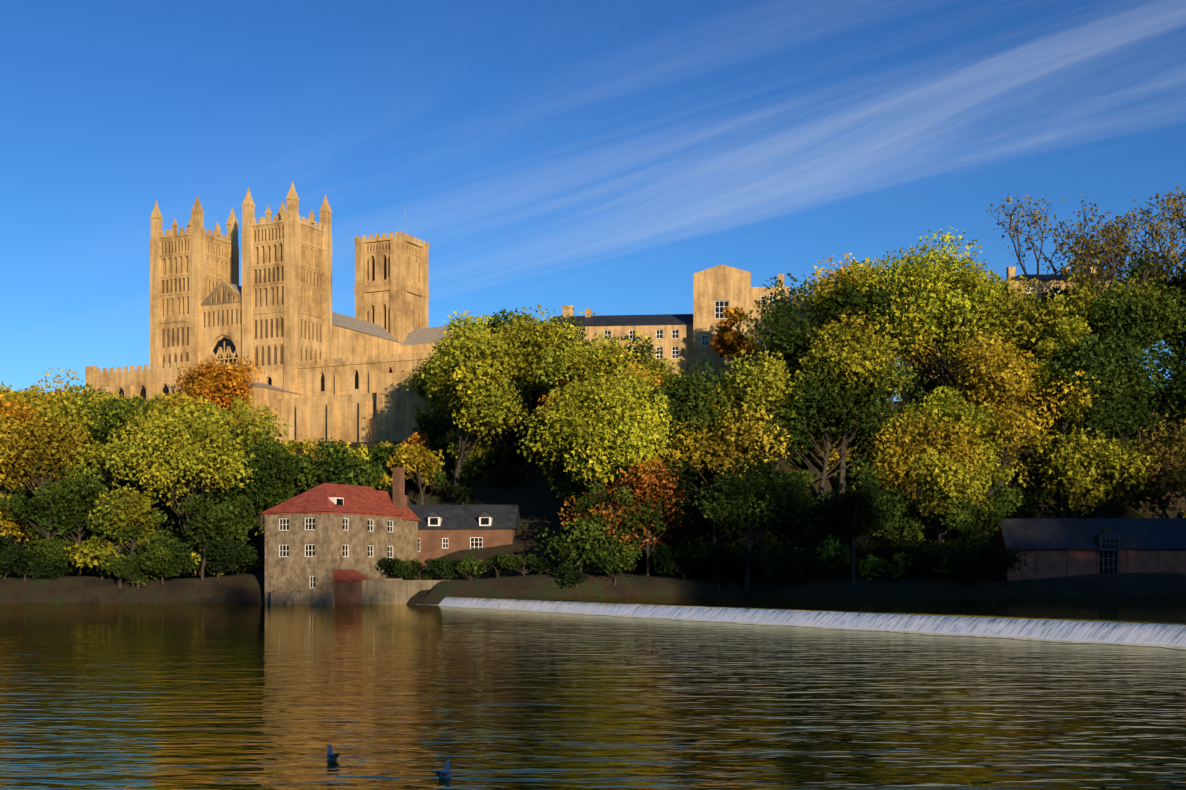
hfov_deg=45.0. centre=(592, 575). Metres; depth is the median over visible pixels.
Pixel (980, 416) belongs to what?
lime tree
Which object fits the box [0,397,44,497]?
tree
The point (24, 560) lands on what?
bush
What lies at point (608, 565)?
shrub
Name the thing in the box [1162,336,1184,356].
tree
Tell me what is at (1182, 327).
tree
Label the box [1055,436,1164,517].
tree
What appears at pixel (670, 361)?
tree
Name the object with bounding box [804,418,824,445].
bush
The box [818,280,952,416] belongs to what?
tree
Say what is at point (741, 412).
tree
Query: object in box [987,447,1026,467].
bush
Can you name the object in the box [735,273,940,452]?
tree
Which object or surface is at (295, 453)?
bush
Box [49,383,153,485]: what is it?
tree
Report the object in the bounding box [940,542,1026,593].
shrub
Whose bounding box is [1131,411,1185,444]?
tree
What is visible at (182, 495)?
bush
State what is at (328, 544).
old fulling mill
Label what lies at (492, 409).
tree
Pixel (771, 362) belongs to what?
tree
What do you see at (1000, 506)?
tree
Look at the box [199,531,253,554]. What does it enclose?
bush
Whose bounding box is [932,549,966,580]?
bush
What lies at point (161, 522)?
tree
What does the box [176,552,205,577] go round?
bush
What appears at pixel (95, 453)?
tree
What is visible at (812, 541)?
tree
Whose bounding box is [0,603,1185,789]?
river
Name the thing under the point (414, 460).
tree
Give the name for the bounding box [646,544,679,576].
bush
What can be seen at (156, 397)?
tree
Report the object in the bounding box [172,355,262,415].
orange tree
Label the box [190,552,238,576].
bush
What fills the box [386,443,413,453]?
tree
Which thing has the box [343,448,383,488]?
tree
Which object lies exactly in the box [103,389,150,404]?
tree
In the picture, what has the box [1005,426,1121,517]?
tree
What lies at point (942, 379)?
tree
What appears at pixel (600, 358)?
tree
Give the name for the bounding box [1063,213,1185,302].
bare tree
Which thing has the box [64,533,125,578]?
bush
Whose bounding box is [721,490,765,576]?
green bank tree
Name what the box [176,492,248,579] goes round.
tree
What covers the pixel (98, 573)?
bush
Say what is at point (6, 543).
tree
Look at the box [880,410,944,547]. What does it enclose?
tree
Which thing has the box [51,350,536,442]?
cathedral range
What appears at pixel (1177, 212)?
half-bare tree
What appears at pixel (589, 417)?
tree
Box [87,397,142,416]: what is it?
tree
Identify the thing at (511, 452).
bush
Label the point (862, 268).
tree
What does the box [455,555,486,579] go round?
shrub
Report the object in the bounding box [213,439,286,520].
tree
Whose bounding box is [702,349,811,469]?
tree
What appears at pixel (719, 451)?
tree
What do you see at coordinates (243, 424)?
tree
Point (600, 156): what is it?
sky
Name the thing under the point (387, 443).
tree
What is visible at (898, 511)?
tree
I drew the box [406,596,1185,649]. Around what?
weir water
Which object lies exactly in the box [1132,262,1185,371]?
tree
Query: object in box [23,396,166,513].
tree
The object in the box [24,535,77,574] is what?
shrub
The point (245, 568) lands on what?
bush
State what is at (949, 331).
tree
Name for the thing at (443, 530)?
mill cottage
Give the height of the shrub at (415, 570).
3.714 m
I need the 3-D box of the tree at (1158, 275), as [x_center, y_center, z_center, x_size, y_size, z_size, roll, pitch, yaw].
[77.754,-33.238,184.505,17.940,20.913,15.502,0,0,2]
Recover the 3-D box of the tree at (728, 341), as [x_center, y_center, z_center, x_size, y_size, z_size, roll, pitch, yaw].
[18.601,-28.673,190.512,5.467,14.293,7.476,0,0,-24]
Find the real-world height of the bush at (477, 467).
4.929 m
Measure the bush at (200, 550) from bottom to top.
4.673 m
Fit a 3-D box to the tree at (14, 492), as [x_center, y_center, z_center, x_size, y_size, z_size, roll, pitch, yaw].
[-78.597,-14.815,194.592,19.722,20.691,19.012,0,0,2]
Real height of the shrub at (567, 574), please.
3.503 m
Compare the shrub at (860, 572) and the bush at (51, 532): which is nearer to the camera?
the shrub at (860, 572)
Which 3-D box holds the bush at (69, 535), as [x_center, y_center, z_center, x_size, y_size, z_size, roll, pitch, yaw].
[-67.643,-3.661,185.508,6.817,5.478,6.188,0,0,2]
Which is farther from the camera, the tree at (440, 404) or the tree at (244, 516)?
the tree at (440, 404)
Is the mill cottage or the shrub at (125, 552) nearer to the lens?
the shrub at (125, 552)
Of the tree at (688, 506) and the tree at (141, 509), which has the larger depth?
the tree at (141, 509)
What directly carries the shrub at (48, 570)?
on the ground
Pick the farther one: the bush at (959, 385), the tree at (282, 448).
the tree at (282, 448)
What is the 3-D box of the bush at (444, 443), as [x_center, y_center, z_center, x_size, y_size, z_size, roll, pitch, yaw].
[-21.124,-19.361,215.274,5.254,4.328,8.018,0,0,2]
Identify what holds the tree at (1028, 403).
on the ground
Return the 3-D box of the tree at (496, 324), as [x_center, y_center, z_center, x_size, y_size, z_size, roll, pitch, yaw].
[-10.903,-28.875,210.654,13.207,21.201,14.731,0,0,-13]
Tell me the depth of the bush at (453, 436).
207.60 m
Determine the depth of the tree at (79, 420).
191.92 m
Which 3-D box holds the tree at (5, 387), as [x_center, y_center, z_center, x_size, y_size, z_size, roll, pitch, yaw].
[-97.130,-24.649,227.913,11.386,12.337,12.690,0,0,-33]
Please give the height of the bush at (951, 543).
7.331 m
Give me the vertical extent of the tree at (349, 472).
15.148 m
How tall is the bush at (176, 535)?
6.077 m
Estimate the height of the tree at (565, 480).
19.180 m
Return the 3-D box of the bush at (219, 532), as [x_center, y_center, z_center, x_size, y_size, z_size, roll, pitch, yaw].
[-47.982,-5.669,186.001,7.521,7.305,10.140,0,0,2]
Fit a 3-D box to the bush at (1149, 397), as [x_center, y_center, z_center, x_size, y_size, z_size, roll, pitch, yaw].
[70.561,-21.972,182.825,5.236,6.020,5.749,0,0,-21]
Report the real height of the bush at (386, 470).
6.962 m
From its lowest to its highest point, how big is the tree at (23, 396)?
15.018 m
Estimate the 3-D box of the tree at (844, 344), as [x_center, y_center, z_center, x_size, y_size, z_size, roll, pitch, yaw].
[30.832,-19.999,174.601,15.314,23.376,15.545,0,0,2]
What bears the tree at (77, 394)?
on the ground
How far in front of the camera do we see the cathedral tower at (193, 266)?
274.22 m
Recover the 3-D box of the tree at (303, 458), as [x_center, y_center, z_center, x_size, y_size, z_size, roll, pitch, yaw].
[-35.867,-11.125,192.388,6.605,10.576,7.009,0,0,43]
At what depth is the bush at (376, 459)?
203.78 m
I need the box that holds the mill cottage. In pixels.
[405,495,520,568]
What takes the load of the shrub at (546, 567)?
on the ground
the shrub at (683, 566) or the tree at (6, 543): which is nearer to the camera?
the shrub at (683, 566)
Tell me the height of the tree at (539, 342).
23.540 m
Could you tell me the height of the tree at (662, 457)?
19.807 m
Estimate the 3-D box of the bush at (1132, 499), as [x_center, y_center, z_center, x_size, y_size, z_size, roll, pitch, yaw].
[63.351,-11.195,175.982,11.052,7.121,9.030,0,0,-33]
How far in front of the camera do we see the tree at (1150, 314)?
177.00 m
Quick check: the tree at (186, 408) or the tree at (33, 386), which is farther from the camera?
the tree at (33, 386)
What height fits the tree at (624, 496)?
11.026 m
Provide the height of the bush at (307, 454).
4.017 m
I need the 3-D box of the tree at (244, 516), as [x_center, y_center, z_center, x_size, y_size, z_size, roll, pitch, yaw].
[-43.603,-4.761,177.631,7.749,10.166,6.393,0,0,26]
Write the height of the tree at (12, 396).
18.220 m
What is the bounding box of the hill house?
[989,267,1121,359]
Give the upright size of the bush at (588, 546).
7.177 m
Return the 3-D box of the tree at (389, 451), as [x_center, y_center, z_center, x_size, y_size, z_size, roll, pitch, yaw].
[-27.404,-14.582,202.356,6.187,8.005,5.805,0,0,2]
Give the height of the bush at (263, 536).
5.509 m
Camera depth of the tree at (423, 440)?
208.25 m
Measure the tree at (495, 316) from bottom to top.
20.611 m
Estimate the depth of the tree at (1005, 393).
173.73 m
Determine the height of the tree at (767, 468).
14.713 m
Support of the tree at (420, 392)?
on the ground
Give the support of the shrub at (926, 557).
on the ground
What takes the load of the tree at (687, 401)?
on the ground
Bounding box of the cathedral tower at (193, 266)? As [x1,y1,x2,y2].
[150,195,238,368]
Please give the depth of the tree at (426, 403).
218.83 m
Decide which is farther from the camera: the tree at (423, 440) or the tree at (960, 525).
the tree at (423, 440)
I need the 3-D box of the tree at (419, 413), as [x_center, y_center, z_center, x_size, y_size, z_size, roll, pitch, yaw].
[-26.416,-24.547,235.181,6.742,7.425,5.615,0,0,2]
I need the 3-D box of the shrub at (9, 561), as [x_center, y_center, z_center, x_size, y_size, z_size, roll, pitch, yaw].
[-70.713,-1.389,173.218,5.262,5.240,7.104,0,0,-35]
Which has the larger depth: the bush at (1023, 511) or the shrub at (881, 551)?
the bush at (1023, 511)
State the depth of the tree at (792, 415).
171.86 m
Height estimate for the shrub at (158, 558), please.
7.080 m
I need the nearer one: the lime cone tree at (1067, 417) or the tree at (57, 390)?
the lime cone tree at (1067, 417)
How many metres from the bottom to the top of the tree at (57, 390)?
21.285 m
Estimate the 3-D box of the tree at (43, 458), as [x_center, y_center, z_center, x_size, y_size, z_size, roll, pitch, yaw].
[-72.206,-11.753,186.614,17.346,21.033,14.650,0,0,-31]
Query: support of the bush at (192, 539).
on the ground
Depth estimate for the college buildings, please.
198.37 m
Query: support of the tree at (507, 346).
on the ground
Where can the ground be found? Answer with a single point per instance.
(537, 501)
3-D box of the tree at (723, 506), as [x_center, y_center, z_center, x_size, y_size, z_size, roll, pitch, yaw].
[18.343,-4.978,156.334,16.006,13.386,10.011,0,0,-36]
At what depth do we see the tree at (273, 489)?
181.05 m
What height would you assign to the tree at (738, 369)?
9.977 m
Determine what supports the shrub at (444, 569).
on the ground
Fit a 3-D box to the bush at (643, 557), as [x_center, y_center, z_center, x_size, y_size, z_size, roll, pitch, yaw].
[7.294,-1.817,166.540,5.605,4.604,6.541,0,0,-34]
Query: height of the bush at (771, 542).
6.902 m
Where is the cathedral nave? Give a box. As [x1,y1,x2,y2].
[201,279,499,366]
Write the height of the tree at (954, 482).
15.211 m
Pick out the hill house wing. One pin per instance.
(922, 371)
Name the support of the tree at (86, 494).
on the ground
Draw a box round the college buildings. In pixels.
[551,264,817,440]
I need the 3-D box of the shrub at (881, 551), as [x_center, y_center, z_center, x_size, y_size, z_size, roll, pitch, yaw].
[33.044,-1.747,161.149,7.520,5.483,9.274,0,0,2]
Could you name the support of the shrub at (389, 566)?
on the ground
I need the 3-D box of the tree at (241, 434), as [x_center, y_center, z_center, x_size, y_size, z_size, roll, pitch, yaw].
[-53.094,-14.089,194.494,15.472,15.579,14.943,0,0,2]
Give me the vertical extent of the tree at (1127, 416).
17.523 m
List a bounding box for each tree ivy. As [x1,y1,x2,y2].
[1016,293,1050,363]
[1041,287,1079,343]
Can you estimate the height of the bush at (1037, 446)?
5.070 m
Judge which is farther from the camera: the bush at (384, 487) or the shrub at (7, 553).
the bush at (384, 487)
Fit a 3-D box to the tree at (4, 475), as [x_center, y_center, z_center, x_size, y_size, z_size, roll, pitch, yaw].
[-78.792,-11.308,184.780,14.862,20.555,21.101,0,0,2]
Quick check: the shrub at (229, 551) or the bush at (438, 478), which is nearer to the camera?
the shrub at (229, 551)
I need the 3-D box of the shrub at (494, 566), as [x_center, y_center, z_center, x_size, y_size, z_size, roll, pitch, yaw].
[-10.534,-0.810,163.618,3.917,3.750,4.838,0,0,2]
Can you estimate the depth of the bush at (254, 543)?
183.85 m
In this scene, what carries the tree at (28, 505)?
on the ground
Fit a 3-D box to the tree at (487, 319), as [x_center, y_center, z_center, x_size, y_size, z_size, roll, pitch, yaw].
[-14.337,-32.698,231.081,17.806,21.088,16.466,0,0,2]
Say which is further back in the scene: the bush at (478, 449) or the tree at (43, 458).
the bush at (478, 449)
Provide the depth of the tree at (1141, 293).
180.26 m
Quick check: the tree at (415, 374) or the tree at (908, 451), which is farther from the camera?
the tree at (415, 374)
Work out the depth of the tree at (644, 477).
162.14 m
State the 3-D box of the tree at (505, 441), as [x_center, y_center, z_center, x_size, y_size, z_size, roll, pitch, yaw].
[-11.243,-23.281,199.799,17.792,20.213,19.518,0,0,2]
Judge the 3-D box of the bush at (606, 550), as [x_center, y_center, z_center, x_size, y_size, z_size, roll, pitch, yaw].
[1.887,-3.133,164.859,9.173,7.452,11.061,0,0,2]
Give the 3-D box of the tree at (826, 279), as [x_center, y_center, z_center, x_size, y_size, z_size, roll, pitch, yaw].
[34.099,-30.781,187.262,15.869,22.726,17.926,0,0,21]
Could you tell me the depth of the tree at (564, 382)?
178.29 m
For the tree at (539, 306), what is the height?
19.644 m
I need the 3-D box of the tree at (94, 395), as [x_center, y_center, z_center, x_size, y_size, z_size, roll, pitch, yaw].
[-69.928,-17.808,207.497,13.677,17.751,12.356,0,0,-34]
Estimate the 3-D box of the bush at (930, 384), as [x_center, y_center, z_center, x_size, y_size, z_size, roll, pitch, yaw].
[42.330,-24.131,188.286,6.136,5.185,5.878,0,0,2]
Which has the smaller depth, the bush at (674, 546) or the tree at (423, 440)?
the bush at (674, 546)
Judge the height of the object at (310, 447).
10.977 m
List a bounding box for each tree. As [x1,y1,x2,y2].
[0,368,92,479]
[0,383,59,408]
[0,385,16,397]
[0,394,69,500]
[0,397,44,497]
[0,404,98,502]
[0,412,38,543]
[0,486,84,563]
[0,493,45,573]
[0,534,16,551]
[1,393,36,494]
[4,391,42,403]
[8,388,30,397]
[15,396,109,531]
[19,383,55,399]
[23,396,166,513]
[24,464,115,575]
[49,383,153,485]
[51,386,102,405]
[54,406,115,485]
[62,401,217,535]
[68,392,151,413]
[86,495,175,553]
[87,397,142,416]
[87,497,167,587]
[88,486,160,585]
[102,420,233,542]
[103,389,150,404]
[113,407,256,577]
[114,392,215,529]
[128,391,166,403]
[130,395,165,413]
[154,392,244,523]
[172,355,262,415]
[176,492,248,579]
[177,401,232,486]
[197,391,291,543]
[199,421,253,497]
[206,435,302,563]
[212,495,264,573]
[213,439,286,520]
[220,407,245,417]
[223,405,274,437]
[277,452,338,498]
[281,445,290,462]
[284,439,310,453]
[295,455,338,483]
[297,436,383,489]
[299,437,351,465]
[320,441,369,457]
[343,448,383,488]
[358,440,391,458]
[377,445,408,490]
[379,443,444,504]
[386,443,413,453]
[396,431,430,448]
[400,338,460,433]
[409,357,452,421]
[412,380,452,426]
[412,404,444,427]
[417,310,492,439]
[423,328,528,497]
[425,335,492,462]
[428,327,494,431]
[440,326,489,346]
[443,337,555,473]
[457,314,589,481]
[461,314,504,336]
[470,308,538,419]
[484,320,558,443]
[490,307,535,419]
[513,304,595,329]
[514,367,671,508]
[517,315,591,446]
[532,332,662,503]
[533,365,664,485]
[536,423,646,502]
[557,334,657,387]
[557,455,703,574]
[570,481,637,574]
[606,389,677,543]
[612,498,669,575]
[613,356,662,387]
[617,458,697,575]
[618,357,769,497]
[622,370,702,478]
[624,330,683,377]
[641,357,697,394]
[646,404,791,530]
[670,479,759,581]
[683,518,744,578]
[691,467,829,590]
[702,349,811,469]
[704,367,795,470]
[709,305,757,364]
[711,454,806,572]
[717,361,787,385]
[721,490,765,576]
[733,356,818,469]
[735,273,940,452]
[754,355,793,376]
[756,348,928,500]
[761,468,820,541]
[779,508,850,578]
[785,316,916,503]
[793,253,900,343]
[795,257,938,405]
[813,480,893,584]
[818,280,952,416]
[844,458,921,548]
[846,398,980,548]
[850,260,891,289]
[852,408,989,575]
[867,226,1018,397]
[869,514,932,577]
[871,245,1013,401]
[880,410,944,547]
[906,447,994,579]
[921,384,1015,576]
[922,258,1024,394]
[925,491,988,580]
[928,270,1008,373]
[929,329,1100,493]
[965,339,1062,473]
[968,477,1025,580]
[986,193,1137,273]
[995,274,1078,401]
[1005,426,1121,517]
[1023,315,1101,517]
[1036,279,1185,434]
[1047,320,1171,442]
[1052,369,1185,512]
[1053,271,1134,349]
[1054,212,1139,292]
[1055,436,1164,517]
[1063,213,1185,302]
[1078,186,1185,376]
[1087,274,1185,399]
[1123,253,1185,347]
[1130,425,1185,517]
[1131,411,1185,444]
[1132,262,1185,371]
[1135,335,1185,431]
[1155,295,1185,347]
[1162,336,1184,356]
[1173,263,1185,315]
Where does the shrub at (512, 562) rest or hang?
on the ground
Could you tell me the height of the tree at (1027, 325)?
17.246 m
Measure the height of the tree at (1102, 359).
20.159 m
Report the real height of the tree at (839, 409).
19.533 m
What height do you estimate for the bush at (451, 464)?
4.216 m
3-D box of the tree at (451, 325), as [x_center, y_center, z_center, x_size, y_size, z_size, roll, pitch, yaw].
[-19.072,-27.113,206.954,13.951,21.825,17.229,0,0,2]
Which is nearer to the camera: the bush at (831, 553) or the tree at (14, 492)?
the bush at (831, 553)
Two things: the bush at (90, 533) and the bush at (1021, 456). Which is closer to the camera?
the bush at (1021, 456)
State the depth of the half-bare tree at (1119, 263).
194.93 m
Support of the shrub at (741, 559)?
on the ground
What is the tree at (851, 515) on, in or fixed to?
on the ground
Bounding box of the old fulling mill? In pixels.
[262,468,420,604]
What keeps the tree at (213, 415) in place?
on the ground
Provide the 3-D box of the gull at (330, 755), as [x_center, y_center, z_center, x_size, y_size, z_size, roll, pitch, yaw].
[-4.503,3.083,24.797,0.184,0.297,0.538,0,0,-22]
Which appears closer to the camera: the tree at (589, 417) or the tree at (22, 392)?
the tree at (589, 417)
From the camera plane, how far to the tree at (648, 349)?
186.23 m
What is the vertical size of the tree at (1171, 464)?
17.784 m
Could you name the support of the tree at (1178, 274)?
on the ground
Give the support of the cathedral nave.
on the ground
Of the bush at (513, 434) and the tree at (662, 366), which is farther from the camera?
the bush at (513, 434)
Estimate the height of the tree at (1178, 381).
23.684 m
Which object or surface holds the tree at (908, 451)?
on the ground
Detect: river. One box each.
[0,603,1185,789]
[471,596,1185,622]
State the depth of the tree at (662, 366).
185.90 m
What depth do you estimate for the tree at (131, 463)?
176.48 m
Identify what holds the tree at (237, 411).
on the ground
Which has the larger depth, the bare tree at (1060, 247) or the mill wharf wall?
the bare tree at (1060, 247)
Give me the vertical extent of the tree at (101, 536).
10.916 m
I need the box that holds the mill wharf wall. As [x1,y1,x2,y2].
[362,580,445,603]
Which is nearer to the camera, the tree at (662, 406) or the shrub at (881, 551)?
the shrub at (881, 551)
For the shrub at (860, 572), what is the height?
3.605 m
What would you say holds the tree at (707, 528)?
on the ground
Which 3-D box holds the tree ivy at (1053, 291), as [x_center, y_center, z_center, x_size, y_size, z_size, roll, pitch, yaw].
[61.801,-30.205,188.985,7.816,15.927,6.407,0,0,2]
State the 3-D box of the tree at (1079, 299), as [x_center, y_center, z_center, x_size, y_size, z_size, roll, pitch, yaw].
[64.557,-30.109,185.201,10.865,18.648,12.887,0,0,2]
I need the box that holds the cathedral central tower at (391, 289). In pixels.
[354,208,428,352]
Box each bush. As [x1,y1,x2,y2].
[1,525,74,550]
[1,543,51,581]
[53,528,85,557]
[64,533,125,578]
[69,556,99,576]
[84,520,95,537]
[151,527,200,552]
[165,496,211,525]
[168,489,205,519]
[169,529,203,549]
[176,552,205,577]
[182,547,225,576]
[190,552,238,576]
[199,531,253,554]
[203,508,230,545]
[233,555,262,573]
[242,540,264,558]
[255,520,264,543]
[278,451,309,458]
[297,449,315,458]
[365,463,392,491]
[367,443,393,467]
[371,452,422,490]
[412,415,452,449]
[427,470,470,499]
[435,434,457,454]
[437,456,468,478]
[442,418,466,433]
[442,428,476,459]
[447,433,508,465]
[451,483,475,504]
[461,453,492,482]
[481,423,533,443]
[488,441,524,468]
[534,516,637,572]
[569,518,642,569]
[636,543,672,566]
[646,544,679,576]
[650,541,695,573]
[700,469,731,485]
[734,526,800,577]
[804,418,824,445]
[807,494,836,527]
[810,534,866,578]
[812,439,857,471]
[834,450,883,493]
[847,421,901,457]
[856,551,911,580]
[898,370,938,405]
[922,532,979,580]
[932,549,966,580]
[947,376,970,396]
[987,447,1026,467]
[991,485,1050,525]
[1019,417,1054,447]
[1064,467,1148,510]
[1135,368,1167,385]
[1135,382,1158,411]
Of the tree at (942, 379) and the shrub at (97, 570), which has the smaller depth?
the shrub at (97, 570)
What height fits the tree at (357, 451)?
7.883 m
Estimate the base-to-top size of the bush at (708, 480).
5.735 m
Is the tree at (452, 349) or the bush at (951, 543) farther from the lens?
the tree at (452, 349)
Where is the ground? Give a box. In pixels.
[0,401,1185,604]
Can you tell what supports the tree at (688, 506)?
on the ground
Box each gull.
[326,744,339,760]
[435,761,450,778]
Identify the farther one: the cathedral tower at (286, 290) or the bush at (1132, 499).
the cathedral tower at (286, 290)
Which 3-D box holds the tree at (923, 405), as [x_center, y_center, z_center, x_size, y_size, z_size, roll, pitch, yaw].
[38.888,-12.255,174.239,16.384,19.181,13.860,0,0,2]
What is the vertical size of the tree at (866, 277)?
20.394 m
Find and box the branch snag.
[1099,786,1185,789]
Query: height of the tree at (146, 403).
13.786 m
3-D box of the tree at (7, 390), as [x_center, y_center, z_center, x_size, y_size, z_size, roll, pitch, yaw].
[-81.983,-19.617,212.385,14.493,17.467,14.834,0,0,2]
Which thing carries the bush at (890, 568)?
on the ground
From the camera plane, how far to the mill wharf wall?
161.08 m
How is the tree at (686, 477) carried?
on the ground
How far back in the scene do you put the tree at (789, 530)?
164.59 m
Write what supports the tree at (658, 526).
on the ground
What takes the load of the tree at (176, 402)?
on the ground
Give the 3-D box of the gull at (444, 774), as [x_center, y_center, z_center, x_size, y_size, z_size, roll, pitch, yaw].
[-2.358,3.083,22.596,0.184,0.297,0.538,0,0,10]
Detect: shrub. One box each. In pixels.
[0,544,32,578]
[0,545,14,572]
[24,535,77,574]
[28,560,72,579]
[86,560,117,577]
[96,547,138,578]
[100,553,148,588]
[127,530,194,584]
[198,537,261,577]
[374,557,406,577]
[396,558,435,579]
[423,557,461,579]
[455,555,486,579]
[483,553,516,577]
[498,553,545,575]
[528,556,558,573]
[551,562,587,588]
[561,508,584,539]
[588,544,641,585]
[653,542,705,579]
[720,540,773,586]
[850,536,916,578]
[855,553,884,576]
[902,543,950,579]
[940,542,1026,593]
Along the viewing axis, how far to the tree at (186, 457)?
172.32 m
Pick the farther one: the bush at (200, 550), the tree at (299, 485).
the tree at (299, 485)
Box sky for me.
[0,0,1185,400]
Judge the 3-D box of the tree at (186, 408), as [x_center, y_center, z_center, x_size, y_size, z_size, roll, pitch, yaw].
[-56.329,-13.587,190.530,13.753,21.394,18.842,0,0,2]
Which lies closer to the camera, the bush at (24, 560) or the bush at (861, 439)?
the bush at (24, 560)
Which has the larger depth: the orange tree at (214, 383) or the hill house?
the orange tree at (214, 383)
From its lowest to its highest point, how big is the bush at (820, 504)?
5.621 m
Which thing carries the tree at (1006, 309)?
on the ground
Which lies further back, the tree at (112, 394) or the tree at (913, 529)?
the tree at (112, 394)
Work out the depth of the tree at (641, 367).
185.77 m
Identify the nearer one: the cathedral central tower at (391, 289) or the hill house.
the hill house
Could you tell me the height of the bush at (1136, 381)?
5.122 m
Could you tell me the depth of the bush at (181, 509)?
193.04 m
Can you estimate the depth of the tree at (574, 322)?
197.19 m
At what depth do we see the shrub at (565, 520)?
173.72 m
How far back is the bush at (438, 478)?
196.34 m
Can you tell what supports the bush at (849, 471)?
on the ground
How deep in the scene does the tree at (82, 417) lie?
188.68 m
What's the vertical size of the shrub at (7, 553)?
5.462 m
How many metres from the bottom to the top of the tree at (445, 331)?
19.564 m
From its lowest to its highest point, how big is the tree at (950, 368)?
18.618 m
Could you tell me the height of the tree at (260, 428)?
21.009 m
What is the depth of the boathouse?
163.76 m
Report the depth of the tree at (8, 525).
178.19 m
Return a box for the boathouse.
[991,518,1185,580]
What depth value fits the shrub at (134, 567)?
167.74 m
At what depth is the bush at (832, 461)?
175.62 m
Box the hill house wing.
[900,348,968,401]
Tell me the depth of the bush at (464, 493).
192.13 m
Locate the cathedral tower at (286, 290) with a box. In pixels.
[242,181,331,392]
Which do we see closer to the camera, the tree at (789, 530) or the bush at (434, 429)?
the tree at (789, 530)
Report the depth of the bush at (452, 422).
223.75 m

